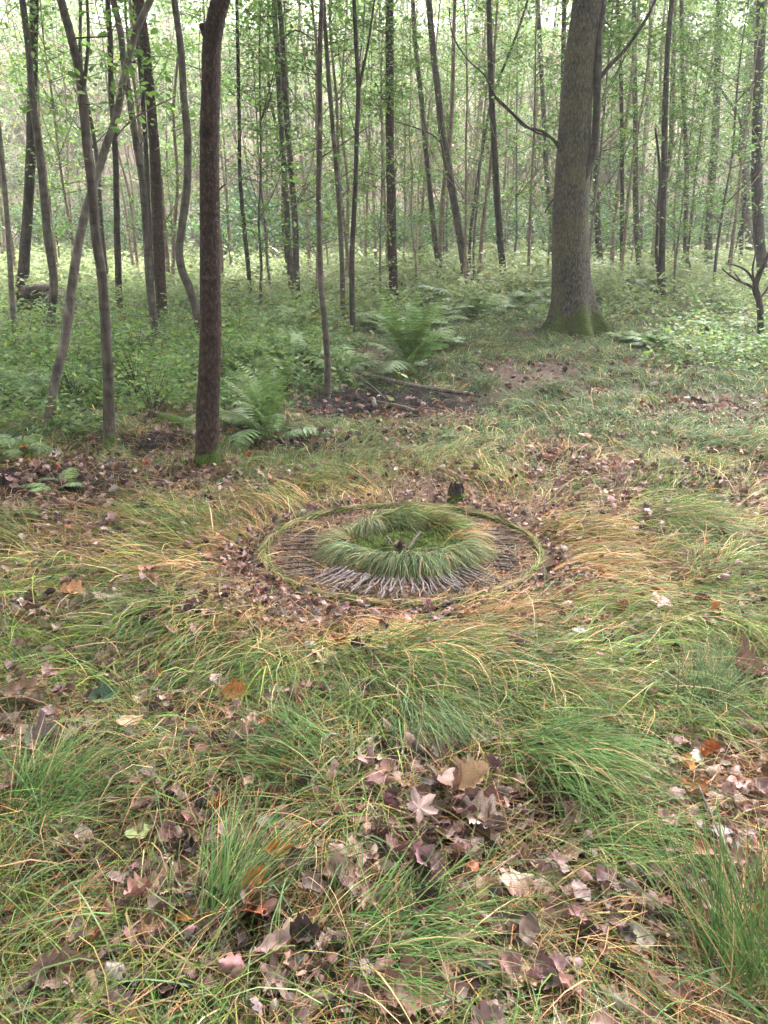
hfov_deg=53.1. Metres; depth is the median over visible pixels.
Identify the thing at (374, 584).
stick
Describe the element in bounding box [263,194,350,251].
shrub
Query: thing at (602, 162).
thicket shrub
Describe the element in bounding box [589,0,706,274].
sapling
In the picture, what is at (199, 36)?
sapling
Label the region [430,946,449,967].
fallen leaf
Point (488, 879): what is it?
fallen leaf
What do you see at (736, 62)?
young tree
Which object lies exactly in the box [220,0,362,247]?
sapling
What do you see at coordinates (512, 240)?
shrub
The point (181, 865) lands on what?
fallen leaf
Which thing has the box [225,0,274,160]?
young tree
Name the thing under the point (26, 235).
tree
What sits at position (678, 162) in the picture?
sapling
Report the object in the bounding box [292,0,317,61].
thicket shrub
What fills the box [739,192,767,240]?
shrub
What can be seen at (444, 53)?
thicket shrub
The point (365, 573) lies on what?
stick
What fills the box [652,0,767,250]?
sapling
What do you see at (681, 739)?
fallen leaf
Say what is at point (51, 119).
shrub
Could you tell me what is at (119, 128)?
shrub
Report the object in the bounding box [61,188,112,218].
shrub
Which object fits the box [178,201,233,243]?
shrub
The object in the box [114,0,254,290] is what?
sapling
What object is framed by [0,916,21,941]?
fallen leaf
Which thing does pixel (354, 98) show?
sapling
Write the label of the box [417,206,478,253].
shrub
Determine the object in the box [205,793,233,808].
fallen leaf
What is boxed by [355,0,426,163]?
sapling
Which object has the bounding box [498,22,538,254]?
sapling
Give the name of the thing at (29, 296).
log
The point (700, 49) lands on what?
thicket shrub
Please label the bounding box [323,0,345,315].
tree
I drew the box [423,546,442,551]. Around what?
stick
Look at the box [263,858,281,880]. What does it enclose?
fallen leaf
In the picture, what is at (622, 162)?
tree
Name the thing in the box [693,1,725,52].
young tree
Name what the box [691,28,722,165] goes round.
thicket shrub
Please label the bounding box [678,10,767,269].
sapling
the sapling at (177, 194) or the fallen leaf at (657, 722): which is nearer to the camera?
the fallen leaf at (657, 722)
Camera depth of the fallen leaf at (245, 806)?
2.16 m
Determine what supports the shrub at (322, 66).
on the ground at (426, 484)
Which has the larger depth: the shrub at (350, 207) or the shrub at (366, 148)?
the shrub at (366, 148)
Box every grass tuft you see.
[0,699,167,890]
[142,760,365,957]
[150,620,337,727]
[168,672,376,834]
[275,465,362,501]
[285,813,571,1023]
[339,683,524,777]
[453,370,512,391]
[467,697,749,855]
[502,772,739,915]
[523,372,585,395]
[580,771,767,1023]
[602,359,654,378]
[637,621,767,727]
[676,444,749,470]
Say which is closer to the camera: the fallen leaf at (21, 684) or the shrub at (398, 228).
the fallen leaf at (21, 684)
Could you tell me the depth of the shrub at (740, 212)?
31.90 m
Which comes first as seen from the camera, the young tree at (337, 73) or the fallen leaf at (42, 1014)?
the fallen leaf at (42, 1014)
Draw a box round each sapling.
[0,0,22,278]
[0,0,39,259]
[0,0,93,269]
[0,0,137,290]
[0,0,173,279]
[0,33,20,253]
[0,43,5,262]
[0,49,84,265]
[0,71,20,200]
[0,163,21,218]
[10,2,78,255]
[42,0,110,237]
[43,0,221,245]
[43,1,99,244]
[48,2,106,246]
[51,3,100,192]
[66,0,139,278]
[84,0,135,272]
[101,3,134,254]
[103,0,199,288]
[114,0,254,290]
[123,14,191,199]
[126,34,198,258]
[148,0,223,282]
[152,0,200,243]
[155,1,273,267]
[156,1,250,196]
[180,0,249,273]
[188,0,327,302]
[192,0,330,269]
[194,0,310,292]
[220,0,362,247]
[222,9,305,280]
[228,0,396,307]
[233,6,280,255]
[235,3,273,249]
[253,0,419,277]
[254,3,300,257]
[274,1,342,274]
[275,0,353,246]
[277,27,329,242]
[289,53,357,267]
[293,0,434,237]
[297,0,370,284]
[309,96,374,248]
[310,18,379,214]
[311,0,450,311]
[313,1,379,265]
[321,0,420,269]
[331,0,430,270]
[333,22,384,250]
[341,55,366,186]
[341,80,386,256]
[348,27,431,242]
[351,1,414,247]
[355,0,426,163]
[366,0,459,285]
[367,12,447,262]
[378,0,442,258]
[394,0,450,258]
[397,32,485,267]
[399,0,507,267]
[400,0,448,248]
[408,0,501,232]
[410,70,492,253]
[414,0,513,287]
[420,0,539,277]
[430,1,476,255]
[440,0,519,240]
[442,0,497,224]
[455,0,506,246]
[455,0,544,279]
[455,0,556,227]
[457,78,514,256]
[460,0,557,265]
[461,0,498,214]
[472,4,523,246]
[480,1,571,274]
[483,9,554,255]
[488,2,569,249]
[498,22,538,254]
[502,29,602,278]
[507,0,684,262]
[521,0,672,262]
[527,75,554,182]
[530,1,560,254]
[542,79,629,212]
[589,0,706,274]
[592,0,701,268]
[600,27,694,265]
[606,0,677,265]
[609,0,676,266]
[615,2,749,292]
[625,0,737,236]
[628,0,680,209]
[634,12,727,271]
[638,0,759,271]
[648,18,691,207]
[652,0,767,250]
[655,0,754,264]
[666,0,767,290]
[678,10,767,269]
[697,47,767,260]
[705,1,767,280]
[707,3,767,251]
[737,55,767,153]
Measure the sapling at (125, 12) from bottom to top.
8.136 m
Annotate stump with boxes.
[447,481,467,505]
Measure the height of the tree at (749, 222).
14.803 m
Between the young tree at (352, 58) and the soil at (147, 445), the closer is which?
the soil at (147, 445)
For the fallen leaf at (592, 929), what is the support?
on the leaf litter
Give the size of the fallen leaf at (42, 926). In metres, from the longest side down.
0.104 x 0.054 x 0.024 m
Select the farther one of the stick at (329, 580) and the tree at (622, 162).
the tree at (622, 162)
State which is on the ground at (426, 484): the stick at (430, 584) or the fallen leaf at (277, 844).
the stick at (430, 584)
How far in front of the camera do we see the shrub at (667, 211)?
29.06 m
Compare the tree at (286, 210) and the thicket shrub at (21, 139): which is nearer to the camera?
the tree at (286, 210)
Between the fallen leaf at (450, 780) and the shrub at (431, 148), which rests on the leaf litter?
the fallen leaf at (450, 780)
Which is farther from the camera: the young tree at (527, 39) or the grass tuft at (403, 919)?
the young tree at (527, 39)
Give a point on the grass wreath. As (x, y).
(464, 549)
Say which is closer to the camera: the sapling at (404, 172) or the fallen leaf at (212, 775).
the fallen leaf at (212, 775)
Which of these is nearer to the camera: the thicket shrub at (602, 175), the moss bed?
the moss bed
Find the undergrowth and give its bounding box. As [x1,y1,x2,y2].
[0,198,767,442]
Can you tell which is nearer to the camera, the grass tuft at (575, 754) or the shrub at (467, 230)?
the grass tuft at (575, 754)
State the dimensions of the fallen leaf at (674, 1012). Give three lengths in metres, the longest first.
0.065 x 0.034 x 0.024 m
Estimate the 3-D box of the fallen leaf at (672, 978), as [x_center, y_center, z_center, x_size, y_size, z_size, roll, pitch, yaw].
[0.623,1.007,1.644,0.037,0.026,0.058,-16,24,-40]
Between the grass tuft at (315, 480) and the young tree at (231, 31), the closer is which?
the grass tuft at (315, 480)
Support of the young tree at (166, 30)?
on the ground at (426, 484)
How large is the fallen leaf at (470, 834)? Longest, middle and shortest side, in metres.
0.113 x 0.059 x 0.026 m
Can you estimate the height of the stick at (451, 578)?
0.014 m
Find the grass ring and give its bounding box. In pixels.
[255,499,548,609]
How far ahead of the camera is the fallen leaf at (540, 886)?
1.87 m
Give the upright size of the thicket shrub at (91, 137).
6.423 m
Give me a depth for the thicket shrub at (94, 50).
43.70 m
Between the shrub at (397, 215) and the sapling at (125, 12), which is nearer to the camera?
the sapling at (125, 12)
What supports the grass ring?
on the ground at (426, 484)
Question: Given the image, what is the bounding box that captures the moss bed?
[353,526,453,553]
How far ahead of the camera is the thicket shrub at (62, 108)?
36.62 m
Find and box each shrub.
[0,0,16,154]
[0,49,26,147]
[0,82,20,216]
[0,188,38,236]
[0,197,44,257]
[1,13,72,189]
[1,109,25,146]
[2,47,51,88]
[5,92,66,241]
[5,146,24,184]
[7,156,67,203]
[15,10,92,175]
[15,182,85,230]
[21,3,74,145]
[32,194,78,242]
[37,181,141,252]
[38,36,53,127]
[38,44,123,215]
[41,1,112,149]
[41,103,73,138]
[45,2,123,180]
[45,115,119,168]
[52,21,106,166]
[57,0,115,98]
[57,220,120,261]
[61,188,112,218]
[63,1,105,72]
[74,6,104,100]
[82,36,188,233]
[83,46,111,158]
[85,213,142,260]
[90,4,124,97]
[92,50,116,112]
[92,98,129,146]
[102,162,134,191]
[103,185,167,244]
[105,187,188,243]
[126,113,181,158]
[131,216,184,256]
[154,40,232,205]
[158,118,197,220]
[163,153,198,188]
[166,184,277,260]
[173,24,244,154]
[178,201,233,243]
[192,187,257,240]
[206,3,255,89]
[208,0,244,76]
[219,151,281,220]
[219,159,263,196]
[219,169,315,235]
[220,20,268,205]
[220,93,248,120]
[220,97,252,133]
[220,186,303,257]
[230,37,255,109]
[231,2,293,165]
[253,199,314,247]
[257,219,314,259]
[261,187,344,236]
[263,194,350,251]
[269,156,330,206]
[271,100,348,224]
[274,190,343,255]
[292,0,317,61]
[293,79,353,208]
[305,59,338,81]
[310,154,367,193]
[324,214,382,250]
[329,100,365,202]
[332,187,368,222]
[340,125,380,162]
[341,153,385,192]
[356,202,430,252]
[357,198,415,232]
[370,197,431,255]
[377,70,460,230]
[398,98,445,212]
[399,193,450,233]
[400,5,425,84]
[407,106,463,157]
[414,0,470,132]
[414,16,464,124]
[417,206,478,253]
[420,183,464,228]
[425,193,477,233]
[436,191,515,240]
[436,201,493,246]
[438,163,506,206]
[457,1,486,69]
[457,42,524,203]
[458,192,546,249]
[462,201,536,259]
[465,9,536,172]
[480,137,543,187]
[481,178,523,224]
[482,183,547,239]
[484,126,541,171]
[505,86,531,133]
[509,206,548,250]
[515,50,592,214]
[517,111,557,230]
[518,6,559,160]
[524,72,547,139]
[526,14,567,205]
[537,95,614,201]
[538,195,600,234]
[540,0,568,63]
[548,194,628,251]
[551,163,627,219]
[589,201,632,241]
[589,206,632,251]
[590,54,653,208]
[591,54,643,199]
[592,165,638,208]
[601,0,658,172]
[601,207,651,251]
[606,66,658,189]
[626,183,703,239]
[629,211,704,258]
[638,159,681,201]
[647,190,740,256]
[653,159,732,221]
[667,177,740,241]
[673,128,726,170]
[679,1,713,91]
[682,103,741,146]
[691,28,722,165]
[691,173,766,230]
[694,119,751,226]
[699,2,738,89]
[709,134,733,165]
[717,216,767,245]
[721,13,744,122]
[722,85,767,186]
[724,175,767,214]
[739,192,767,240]
[763,93,767,202]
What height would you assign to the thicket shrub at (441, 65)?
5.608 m
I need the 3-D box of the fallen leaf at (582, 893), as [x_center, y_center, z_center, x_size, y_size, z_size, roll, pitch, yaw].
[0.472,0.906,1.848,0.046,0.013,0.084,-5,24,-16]
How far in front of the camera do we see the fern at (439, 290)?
15.41 m
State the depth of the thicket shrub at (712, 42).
47.01 m
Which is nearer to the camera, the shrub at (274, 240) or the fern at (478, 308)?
the fern at (478, 308)
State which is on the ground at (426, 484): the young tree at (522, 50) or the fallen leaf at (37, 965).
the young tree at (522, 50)
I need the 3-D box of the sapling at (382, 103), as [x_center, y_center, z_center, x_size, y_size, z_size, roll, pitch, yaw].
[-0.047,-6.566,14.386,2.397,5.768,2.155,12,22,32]
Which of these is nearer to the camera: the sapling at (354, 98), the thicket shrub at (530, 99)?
the sapling at (354, 98)
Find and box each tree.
[0,0,51,162]
[0,0,51,294]
[0,0,64,224]
[0,0,103,334]
[0,1,17,53]
[0,27,23,218]
[0,121,18,353]
[1,0,60,102]
[4,0,22,50]
[18,0,165,446]
[26,0,103,125]
[38,0,110,232]
[41,0,89,146]
[44,0,198,426]
[50,0,122,200]
[52,0,126,312]
[65,0,112,88]
[73,1,104,100]
[91,1,134,157]
[93,0,193,214]
[109,0,196,328]
[110,0,158,340]
[114,0,169,139]
[132,0,154,287]
[146,0,200,123]
[147,2,191,62]
[148,13,225,247]
[149,1,171,116]
[150,0,198,175]
[150,0,253,202]
[151,0,243,336]
[152,8,193,41]
[175,0,202,76]
[177,15,237,171]
[188,2,245,100]
[193,0,230,469]
[200,3,251,69]
[225,0,272,301]
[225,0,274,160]
[235,0,280,225]
[235,0,323,302]
[242,0,348,301]
[243,0,374,398]
[253,10,314,110]
[256,0,324,179]
[256,1,311,175]
[263,12,334,198]
[288,0,318,98]
[300,0,366,208]
[308,0,348,119]
[314,33,379,213]
[317,0,366,175]
[322,0,382,121]
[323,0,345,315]
[349,0,374,333]
[349,0,383,155]
[366,0,423,139]
[372,11,413,208]
[375,5,406,59]
[382,4,436,128]
[385,0,398,305]
[394,0,414,82]
[396,0,464,198]
[396,0,469,282]
[397,33,446,218]
[398,35,462,248]
[411,0,442,278]
[418,1,441,32]
[421,0,449,78]
[424,0,464,91]
[429,0,508,218]
[432,0,481,174]
[434,0,471,151]
[449,0,655,343]
[459,0,483,119]
[459,0,524,280]
[468,0,528,270]
[468,0,533,159]
[468,0,544,235]
[472,2,525,138]
[481,1,524,211]
[501,0,567,162]
[509,0,559,254]
[512,6,543,98]
[515,0,571,175]
[515,15,549,79]
[516,1,542,97]
[540,0,569,91]
[546,1,571,102]
[550,0,641,214]
[560,0,565,98]
[590,4,659,237]
[592,0,671,226]
[593,19,604,264]
[601,10,660,204]
[604,47,650,190]
[609,0,677,276]
[612,0,706,216]
[613,0,714,299]
[624,0,736,220]
[632,0,641,266]
[638,0,677,128]
[638,16,664,140]
[640,0,677,255]
[640,8,678,100]
[660,1,706,121]
[674,4,715,211]
[677,50,747,262]
[679,0,692,276]
[693,0,767,233]
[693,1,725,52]
[703,7,734,101]
[704,1,723,269]
[721,0,767,274]
[722,0,767,122]
[722,1,767,138]
[722,230,767,343]
[723,18,767,225]
[732,56,767,186]
[740,0,756,258]
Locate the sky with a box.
[0,0,767,32]
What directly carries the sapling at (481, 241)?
on the ground at (426, 484)
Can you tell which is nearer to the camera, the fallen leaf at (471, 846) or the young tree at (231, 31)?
the fallen leaf at (471, 846)
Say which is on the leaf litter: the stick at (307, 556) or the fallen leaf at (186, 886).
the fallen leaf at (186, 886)
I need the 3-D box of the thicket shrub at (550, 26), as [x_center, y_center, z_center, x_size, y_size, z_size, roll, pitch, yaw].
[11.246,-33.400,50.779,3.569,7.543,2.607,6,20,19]
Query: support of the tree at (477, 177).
on the ground at (426, 484)
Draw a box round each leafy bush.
[1,310,49,337]
[1,323,125,408]
[31,330,81,365]
[72,300,118,335]
[72,312,181,391]
[77,302,153,353]
[101,350,193,416]
[155,319,199,355]
[157,308,180,338]
[178,321,246,379]
[221,300,258,336]
[224,333,270,370]
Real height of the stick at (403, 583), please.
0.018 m
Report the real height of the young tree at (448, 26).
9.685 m
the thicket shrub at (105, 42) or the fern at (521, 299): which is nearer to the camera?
the fern at (521, 299)
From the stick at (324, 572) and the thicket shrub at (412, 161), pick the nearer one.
the stick at (324, 572)
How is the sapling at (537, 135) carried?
on the ground at (426, 484)
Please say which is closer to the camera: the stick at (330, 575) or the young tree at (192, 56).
the stick at (330, 575)
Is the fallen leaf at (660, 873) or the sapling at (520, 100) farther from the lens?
the sapling at (520, 100)
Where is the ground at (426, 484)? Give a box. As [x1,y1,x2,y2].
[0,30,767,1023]
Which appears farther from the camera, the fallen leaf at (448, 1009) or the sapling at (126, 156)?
the sapling at (126, 156)
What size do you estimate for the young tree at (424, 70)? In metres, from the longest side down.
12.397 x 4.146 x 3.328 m
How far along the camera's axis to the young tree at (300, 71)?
41.04 m
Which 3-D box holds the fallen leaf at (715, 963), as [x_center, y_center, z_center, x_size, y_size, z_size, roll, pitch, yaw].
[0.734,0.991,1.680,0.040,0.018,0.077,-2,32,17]
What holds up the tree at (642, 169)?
on the ground at (426, 484)
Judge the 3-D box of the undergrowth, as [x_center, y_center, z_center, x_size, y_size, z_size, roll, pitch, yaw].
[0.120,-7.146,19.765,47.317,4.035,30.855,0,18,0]
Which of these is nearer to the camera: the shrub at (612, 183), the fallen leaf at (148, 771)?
the fallen leaf at (148, 771)
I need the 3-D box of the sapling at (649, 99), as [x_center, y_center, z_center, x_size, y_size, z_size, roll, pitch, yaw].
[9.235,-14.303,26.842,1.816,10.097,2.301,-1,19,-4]
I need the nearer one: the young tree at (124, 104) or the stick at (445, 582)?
the stick at (445, 582)
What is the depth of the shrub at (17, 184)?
34.29 m
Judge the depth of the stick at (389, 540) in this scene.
3.94 m
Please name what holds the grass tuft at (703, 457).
on the ground at (426, 484)
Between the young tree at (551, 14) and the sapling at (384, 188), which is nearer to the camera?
the sapling at (384, 188)
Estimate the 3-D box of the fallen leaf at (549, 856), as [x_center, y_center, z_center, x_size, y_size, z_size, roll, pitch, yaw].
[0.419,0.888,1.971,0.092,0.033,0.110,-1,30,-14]
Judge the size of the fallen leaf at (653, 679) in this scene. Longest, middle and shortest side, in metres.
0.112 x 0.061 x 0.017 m
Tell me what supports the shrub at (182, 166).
on the ground at (426, 484)
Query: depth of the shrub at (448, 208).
31.13 m
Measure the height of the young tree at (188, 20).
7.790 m
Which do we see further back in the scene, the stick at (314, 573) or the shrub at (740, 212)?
the shrub at (740, 212)
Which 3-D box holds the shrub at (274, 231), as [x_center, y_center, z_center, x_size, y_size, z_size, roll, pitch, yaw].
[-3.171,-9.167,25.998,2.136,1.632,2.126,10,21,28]
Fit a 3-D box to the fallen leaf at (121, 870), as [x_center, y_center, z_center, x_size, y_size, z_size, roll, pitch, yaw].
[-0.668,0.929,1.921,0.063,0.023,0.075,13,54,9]
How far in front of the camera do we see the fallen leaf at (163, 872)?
1.93 m
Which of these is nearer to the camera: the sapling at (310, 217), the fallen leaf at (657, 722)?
the fallen leaf at (657, 722)
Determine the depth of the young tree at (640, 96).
33.30 m
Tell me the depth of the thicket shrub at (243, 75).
44.33 m
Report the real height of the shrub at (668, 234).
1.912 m
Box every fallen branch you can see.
[352,370,476,396]
[358,375,385,399]
[371,397,418,414]
[376,400,441,410]
[389,883,430,945]
[692,468,724,478]
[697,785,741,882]
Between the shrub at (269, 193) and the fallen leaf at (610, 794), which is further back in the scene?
the shrub at (269, 193)
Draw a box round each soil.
[0,462,190,505]
[116,431,195,458]
[221,433,350,460]
[290,386,508,422]
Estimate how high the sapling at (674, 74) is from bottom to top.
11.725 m
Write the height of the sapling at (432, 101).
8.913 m
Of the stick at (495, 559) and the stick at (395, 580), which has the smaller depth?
the stick at (395, 580)
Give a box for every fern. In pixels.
[0,367,93,409]
[0,433,53,459]
[19,467,86,491]
[27,363,98,390]
[116,353,197,377]
[185,348,330,452]
[223,309,286,328]
[227,331,334,371]
[264,303,341,326]
[309,344,388,382]
[355,311,385,331]
[361,281,455,376]
[380,303,470,327]
[412,285,496,305]
[422,331,464,347]
[447,296,521,318]
[486,288,550,308]
[606,330,657,344]
[613,276,672,291]
[618,333,693,346]
[680,312,746,329]
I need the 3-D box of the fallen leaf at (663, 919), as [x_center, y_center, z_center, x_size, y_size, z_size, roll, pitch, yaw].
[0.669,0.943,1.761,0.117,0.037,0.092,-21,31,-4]
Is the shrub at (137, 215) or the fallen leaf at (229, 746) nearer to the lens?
the fallen leaf at (229, 746)
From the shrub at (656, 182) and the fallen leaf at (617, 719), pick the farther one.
the shrub at (656, 182)
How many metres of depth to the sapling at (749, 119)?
17.41 m
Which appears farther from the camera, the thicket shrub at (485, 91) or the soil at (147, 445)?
the thicket shrub at (485, 91)
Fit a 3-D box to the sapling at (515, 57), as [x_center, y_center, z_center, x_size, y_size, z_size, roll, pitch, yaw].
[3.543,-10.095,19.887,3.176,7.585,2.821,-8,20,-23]
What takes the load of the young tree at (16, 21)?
on the ground at (426, 484)
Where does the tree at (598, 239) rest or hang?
on the ground at (426, 484)
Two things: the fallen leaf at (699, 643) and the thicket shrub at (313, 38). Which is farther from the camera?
the thicket shrub at (313, 38)
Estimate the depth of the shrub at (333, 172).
35.18 m
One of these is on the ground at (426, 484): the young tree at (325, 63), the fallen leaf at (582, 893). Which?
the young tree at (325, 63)
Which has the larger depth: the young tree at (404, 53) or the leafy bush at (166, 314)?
the young tree at (404, 53)
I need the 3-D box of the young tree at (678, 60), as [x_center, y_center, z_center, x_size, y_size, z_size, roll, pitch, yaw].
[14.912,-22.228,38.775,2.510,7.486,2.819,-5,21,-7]
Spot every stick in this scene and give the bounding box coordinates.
[277,547,318,550]
[278,560,317,564]
[280,535,318,537]
[280,552,313,554]
[281,539,312,541]
[281,555,310,558]
[282,568,310,573]
[283,543,312,546]
[285,564,316,569]
[286,571,315,577]
[287,530,314,532]
[303,566,337,581]
[307,567,340,580]
[313,566,342,577]
[313,566,346,584]
[319,570,349,585]
[328,572,354,585]
[330,580,350,595]
[332,570,353,582]
[342,572,359,589]
[350,572,366,588]
[350,573,368,592]
[354,574,372,591]
[364,574,383,594]
[379,575,384,594]
[381,576,391,597]
[385,535,396,547]
[389,574,397,593]
[399,575,405,591]
[401,575,404,595]
[406,531,421,549]
[411,577,419,596]
[419,575,424,592]
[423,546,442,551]
[424,575,437,596]
[428,574,443,590]
[428,576,437,591]
[435,574,455,590]
[435,576,448,592]
[439,573,463,591]
[445,572,460,585]
[449,570,470,586]
[449,573,463,586]
[456,567,493,586]
[457,571,486,586]
[458,567,495,582]
[465,564,498,579]
[467,567,501,582]
[481,529,518,531]
[484,538,519,540]
[488,542,514,544]
[488,553,513,554]
[489,562,513,565]
[491,545,514,547]
[494,554,514,559]
[494,558,518,561]
[494,564,514,567]
[500,568,518,571]
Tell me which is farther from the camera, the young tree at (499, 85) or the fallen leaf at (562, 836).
the young tree at (499, 85)
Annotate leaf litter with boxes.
[0,269,767,1023]
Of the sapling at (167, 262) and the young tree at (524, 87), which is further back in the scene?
the young tree at (524, 87)
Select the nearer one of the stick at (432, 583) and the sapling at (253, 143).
the stick at (432, 583)
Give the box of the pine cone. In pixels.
[393,539,405,550]
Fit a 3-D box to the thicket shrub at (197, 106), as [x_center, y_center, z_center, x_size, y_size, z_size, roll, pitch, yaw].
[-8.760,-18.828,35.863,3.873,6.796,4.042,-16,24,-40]
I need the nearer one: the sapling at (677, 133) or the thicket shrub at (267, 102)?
the sapling at (677, 133)
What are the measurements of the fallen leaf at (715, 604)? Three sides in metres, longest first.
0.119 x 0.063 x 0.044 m
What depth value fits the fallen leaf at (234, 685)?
2.58 m
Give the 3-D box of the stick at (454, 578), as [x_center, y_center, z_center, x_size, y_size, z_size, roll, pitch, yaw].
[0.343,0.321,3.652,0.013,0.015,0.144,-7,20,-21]
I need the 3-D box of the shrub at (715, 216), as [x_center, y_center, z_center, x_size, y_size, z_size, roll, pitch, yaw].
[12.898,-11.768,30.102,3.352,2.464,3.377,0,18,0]
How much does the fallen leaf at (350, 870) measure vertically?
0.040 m
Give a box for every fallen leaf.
[0,674,46,699]
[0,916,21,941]
[0,975,33,1001]
[12,710,64,746]
[14,944,90,988]
[23,1004,60,1023]
[36,913,50,932]
[46,831,73,848]
[59,579,86,594]
[60,724,86,743]
[61,832,82,852]
[63,952,86,991]
[63,969,95,994]
[73,969,112,1013]
[77,718,99,728]
[85,590,123,600]
[85,684,117,702]
[93,843,110,861]
[99,732,116,746]
[103,931,124,948]
[107,867,127,891]
[114,884,138,904]
[116,714,143,727]
[119,823,152,838]
[121,838,138,848]
[122,925,139,940]
[123,655,149,677]
[123,911,160,937]
[124,782,149,805]
[125,767,156,786]
[130,968,153,997]
[135,613,150,624]
[137,564,151,571]
[139,758,158,775]
[140,932,152,947]
[142,986,173,1007]
[143,666,157,680]
[145,852,169,872]
[149,794,164,801]
[149,862,187,894]
[154,733,185,757]
[163,834,194,868]
[171,874,204,903]
[174,939,191,958]
[176,904,199,920]
[178,861,183,869]
[180,858,199,872]
[193,790,206,808]
[201,767,223,787]
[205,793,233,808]
[209,674,227,684]
[215,677,249,700]
[215,929,232,948]
[220,828,243,848]
[221,981,254,1014]
[225,735,235,752]
[233,599,245,607]
[237,716,259,728]
[239,800,256,823]
[242,865,265,892]
[242,882,267,912]
[242,948,264,961]
[253,813,287,827]
[259,838,290,856]
[260,953,288,994]
[262,969,287,995]
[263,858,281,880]
[293,851,322,874]
[297,981,327,1014]
[298,960,339,989]
[300,983,344,1004]
[310,928,350,957]
[316,652,328,663]
[316,849,359,878]
[321,918,340,935]
[326,619,339,628]
[328,881,350,922]
[337,996,370,1017]
[345,831,366,841]
[347,835,378,866]
[356,803,376,812]
[362,948,445,1017]
[367,826,392,836]
[372,939,396,968]
[375,656,388,668]
[383,776,396,785]
[403,900,456,927]
[406,788,438,822]
[411,855,431,882]
[417,904,454,919]
[419,736,428,748]
[420,815,438,830]
[421,833,438,844]
[427,989,471,1021]
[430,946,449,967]
[434,764,461,789]
[444,924,475,950]
[446,790,502,828]
[446,991,456,1008]
[447,754,490,792]
[450,834,483,859]
[458,841,472,859]
[461,825,481,847]
[467,859,478,871]
[471,730,496,741]
[472,821,493,844]
[473,868,500,907]
[476,978,496,999]
[486,949,499,964]
[487,776,512,808]
[492,973,537,1011]
[493,987,523,1023]
[496,945,536,990]
[497,866,534,904]
[530,837,558,872]
[532,875,553,896]
[544,891,568,927]
[551,824,575,843]
[558,811,577,844]
[560,838,582,859]
[572,875,590,902]
[572,921,606,960]
[581,892,601,912]
[586,845,603,860]
[596,982,639,1023]
[601,787,618,805]
[603,715,621,723]
[609,879,622,890]
[621,810,645,830]
[623,856,665,878]
[627,887,643,905]
[638,645,662,655]
[640,678,669,684]
[646,745,673,756]
[647,966,676,1022]
[652,591,672,607]
[652,902,697,940]
[656,721,678,733]
[657,763,684,774]
[662,878,690,892]
[666,732,692,750]
[667,969,681,982]
[670,996,686,1021]
[673,640,707,651]
[690,838,713,854]
[692,971,734,1012]
[694,819,738,836]
[705,840,729,869]
[708,599,722,612]
[711,954,730,980]
[726,637,767,673]
[729,839,758,853]
[746,872,766,902]
[746,903,758,911]
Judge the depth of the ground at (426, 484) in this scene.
5.11 m
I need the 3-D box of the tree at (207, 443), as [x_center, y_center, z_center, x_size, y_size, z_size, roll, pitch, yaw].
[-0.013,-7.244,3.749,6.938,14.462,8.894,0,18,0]
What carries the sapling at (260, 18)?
on the ground at (426, 484)
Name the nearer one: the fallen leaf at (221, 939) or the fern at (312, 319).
the fallen leaf at (221, 939)
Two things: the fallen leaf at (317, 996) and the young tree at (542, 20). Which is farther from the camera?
the young tree at (542, 20)
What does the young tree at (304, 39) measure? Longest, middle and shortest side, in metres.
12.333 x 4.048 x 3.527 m
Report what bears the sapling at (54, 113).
on the ground at (426, 484)
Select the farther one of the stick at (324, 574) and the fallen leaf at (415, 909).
the stick at (324, 574)
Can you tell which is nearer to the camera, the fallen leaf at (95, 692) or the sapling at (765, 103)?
the fallen leaf at (95, 692)
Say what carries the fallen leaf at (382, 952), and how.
on the grass tuft at (403, 919)
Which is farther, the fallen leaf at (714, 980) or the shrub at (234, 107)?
the shrub at (234, 107)
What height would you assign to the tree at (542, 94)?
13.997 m
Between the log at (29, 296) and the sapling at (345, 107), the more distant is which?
the sapling at (345, 107)
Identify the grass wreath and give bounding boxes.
[306,496,508,585]
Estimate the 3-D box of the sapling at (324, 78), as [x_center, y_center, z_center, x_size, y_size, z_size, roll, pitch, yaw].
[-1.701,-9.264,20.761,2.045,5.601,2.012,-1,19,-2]
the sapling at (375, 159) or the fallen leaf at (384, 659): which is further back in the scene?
the sapling at (375, 159)
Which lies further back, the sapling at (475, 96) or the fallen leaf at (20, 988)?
the sapling at (475, 96)
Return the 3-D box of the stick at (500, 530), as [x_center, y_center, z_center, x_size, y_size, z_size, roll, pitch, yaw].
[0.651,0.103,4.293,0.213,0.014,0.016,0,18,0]
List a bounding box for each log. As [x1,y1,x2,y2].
[16,292,26,301]
[20,283,48,291]
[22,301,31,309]
[26,292,34,301]
[29,284,61,294]
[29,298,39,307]
[34,289,63,299]
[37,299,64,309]
[44,291,75,298]
[156,411,194,429]
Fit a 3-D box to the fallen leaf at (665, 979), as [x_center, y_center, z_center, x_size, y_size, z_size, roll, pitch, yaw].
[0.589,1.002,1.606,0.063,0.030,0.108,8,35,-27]
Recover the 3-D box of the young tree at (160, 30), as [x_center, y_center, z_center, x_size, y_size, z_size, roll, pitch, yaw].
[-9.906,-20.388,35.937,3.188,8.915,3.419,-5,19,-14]
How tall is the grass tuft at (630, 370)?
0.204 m

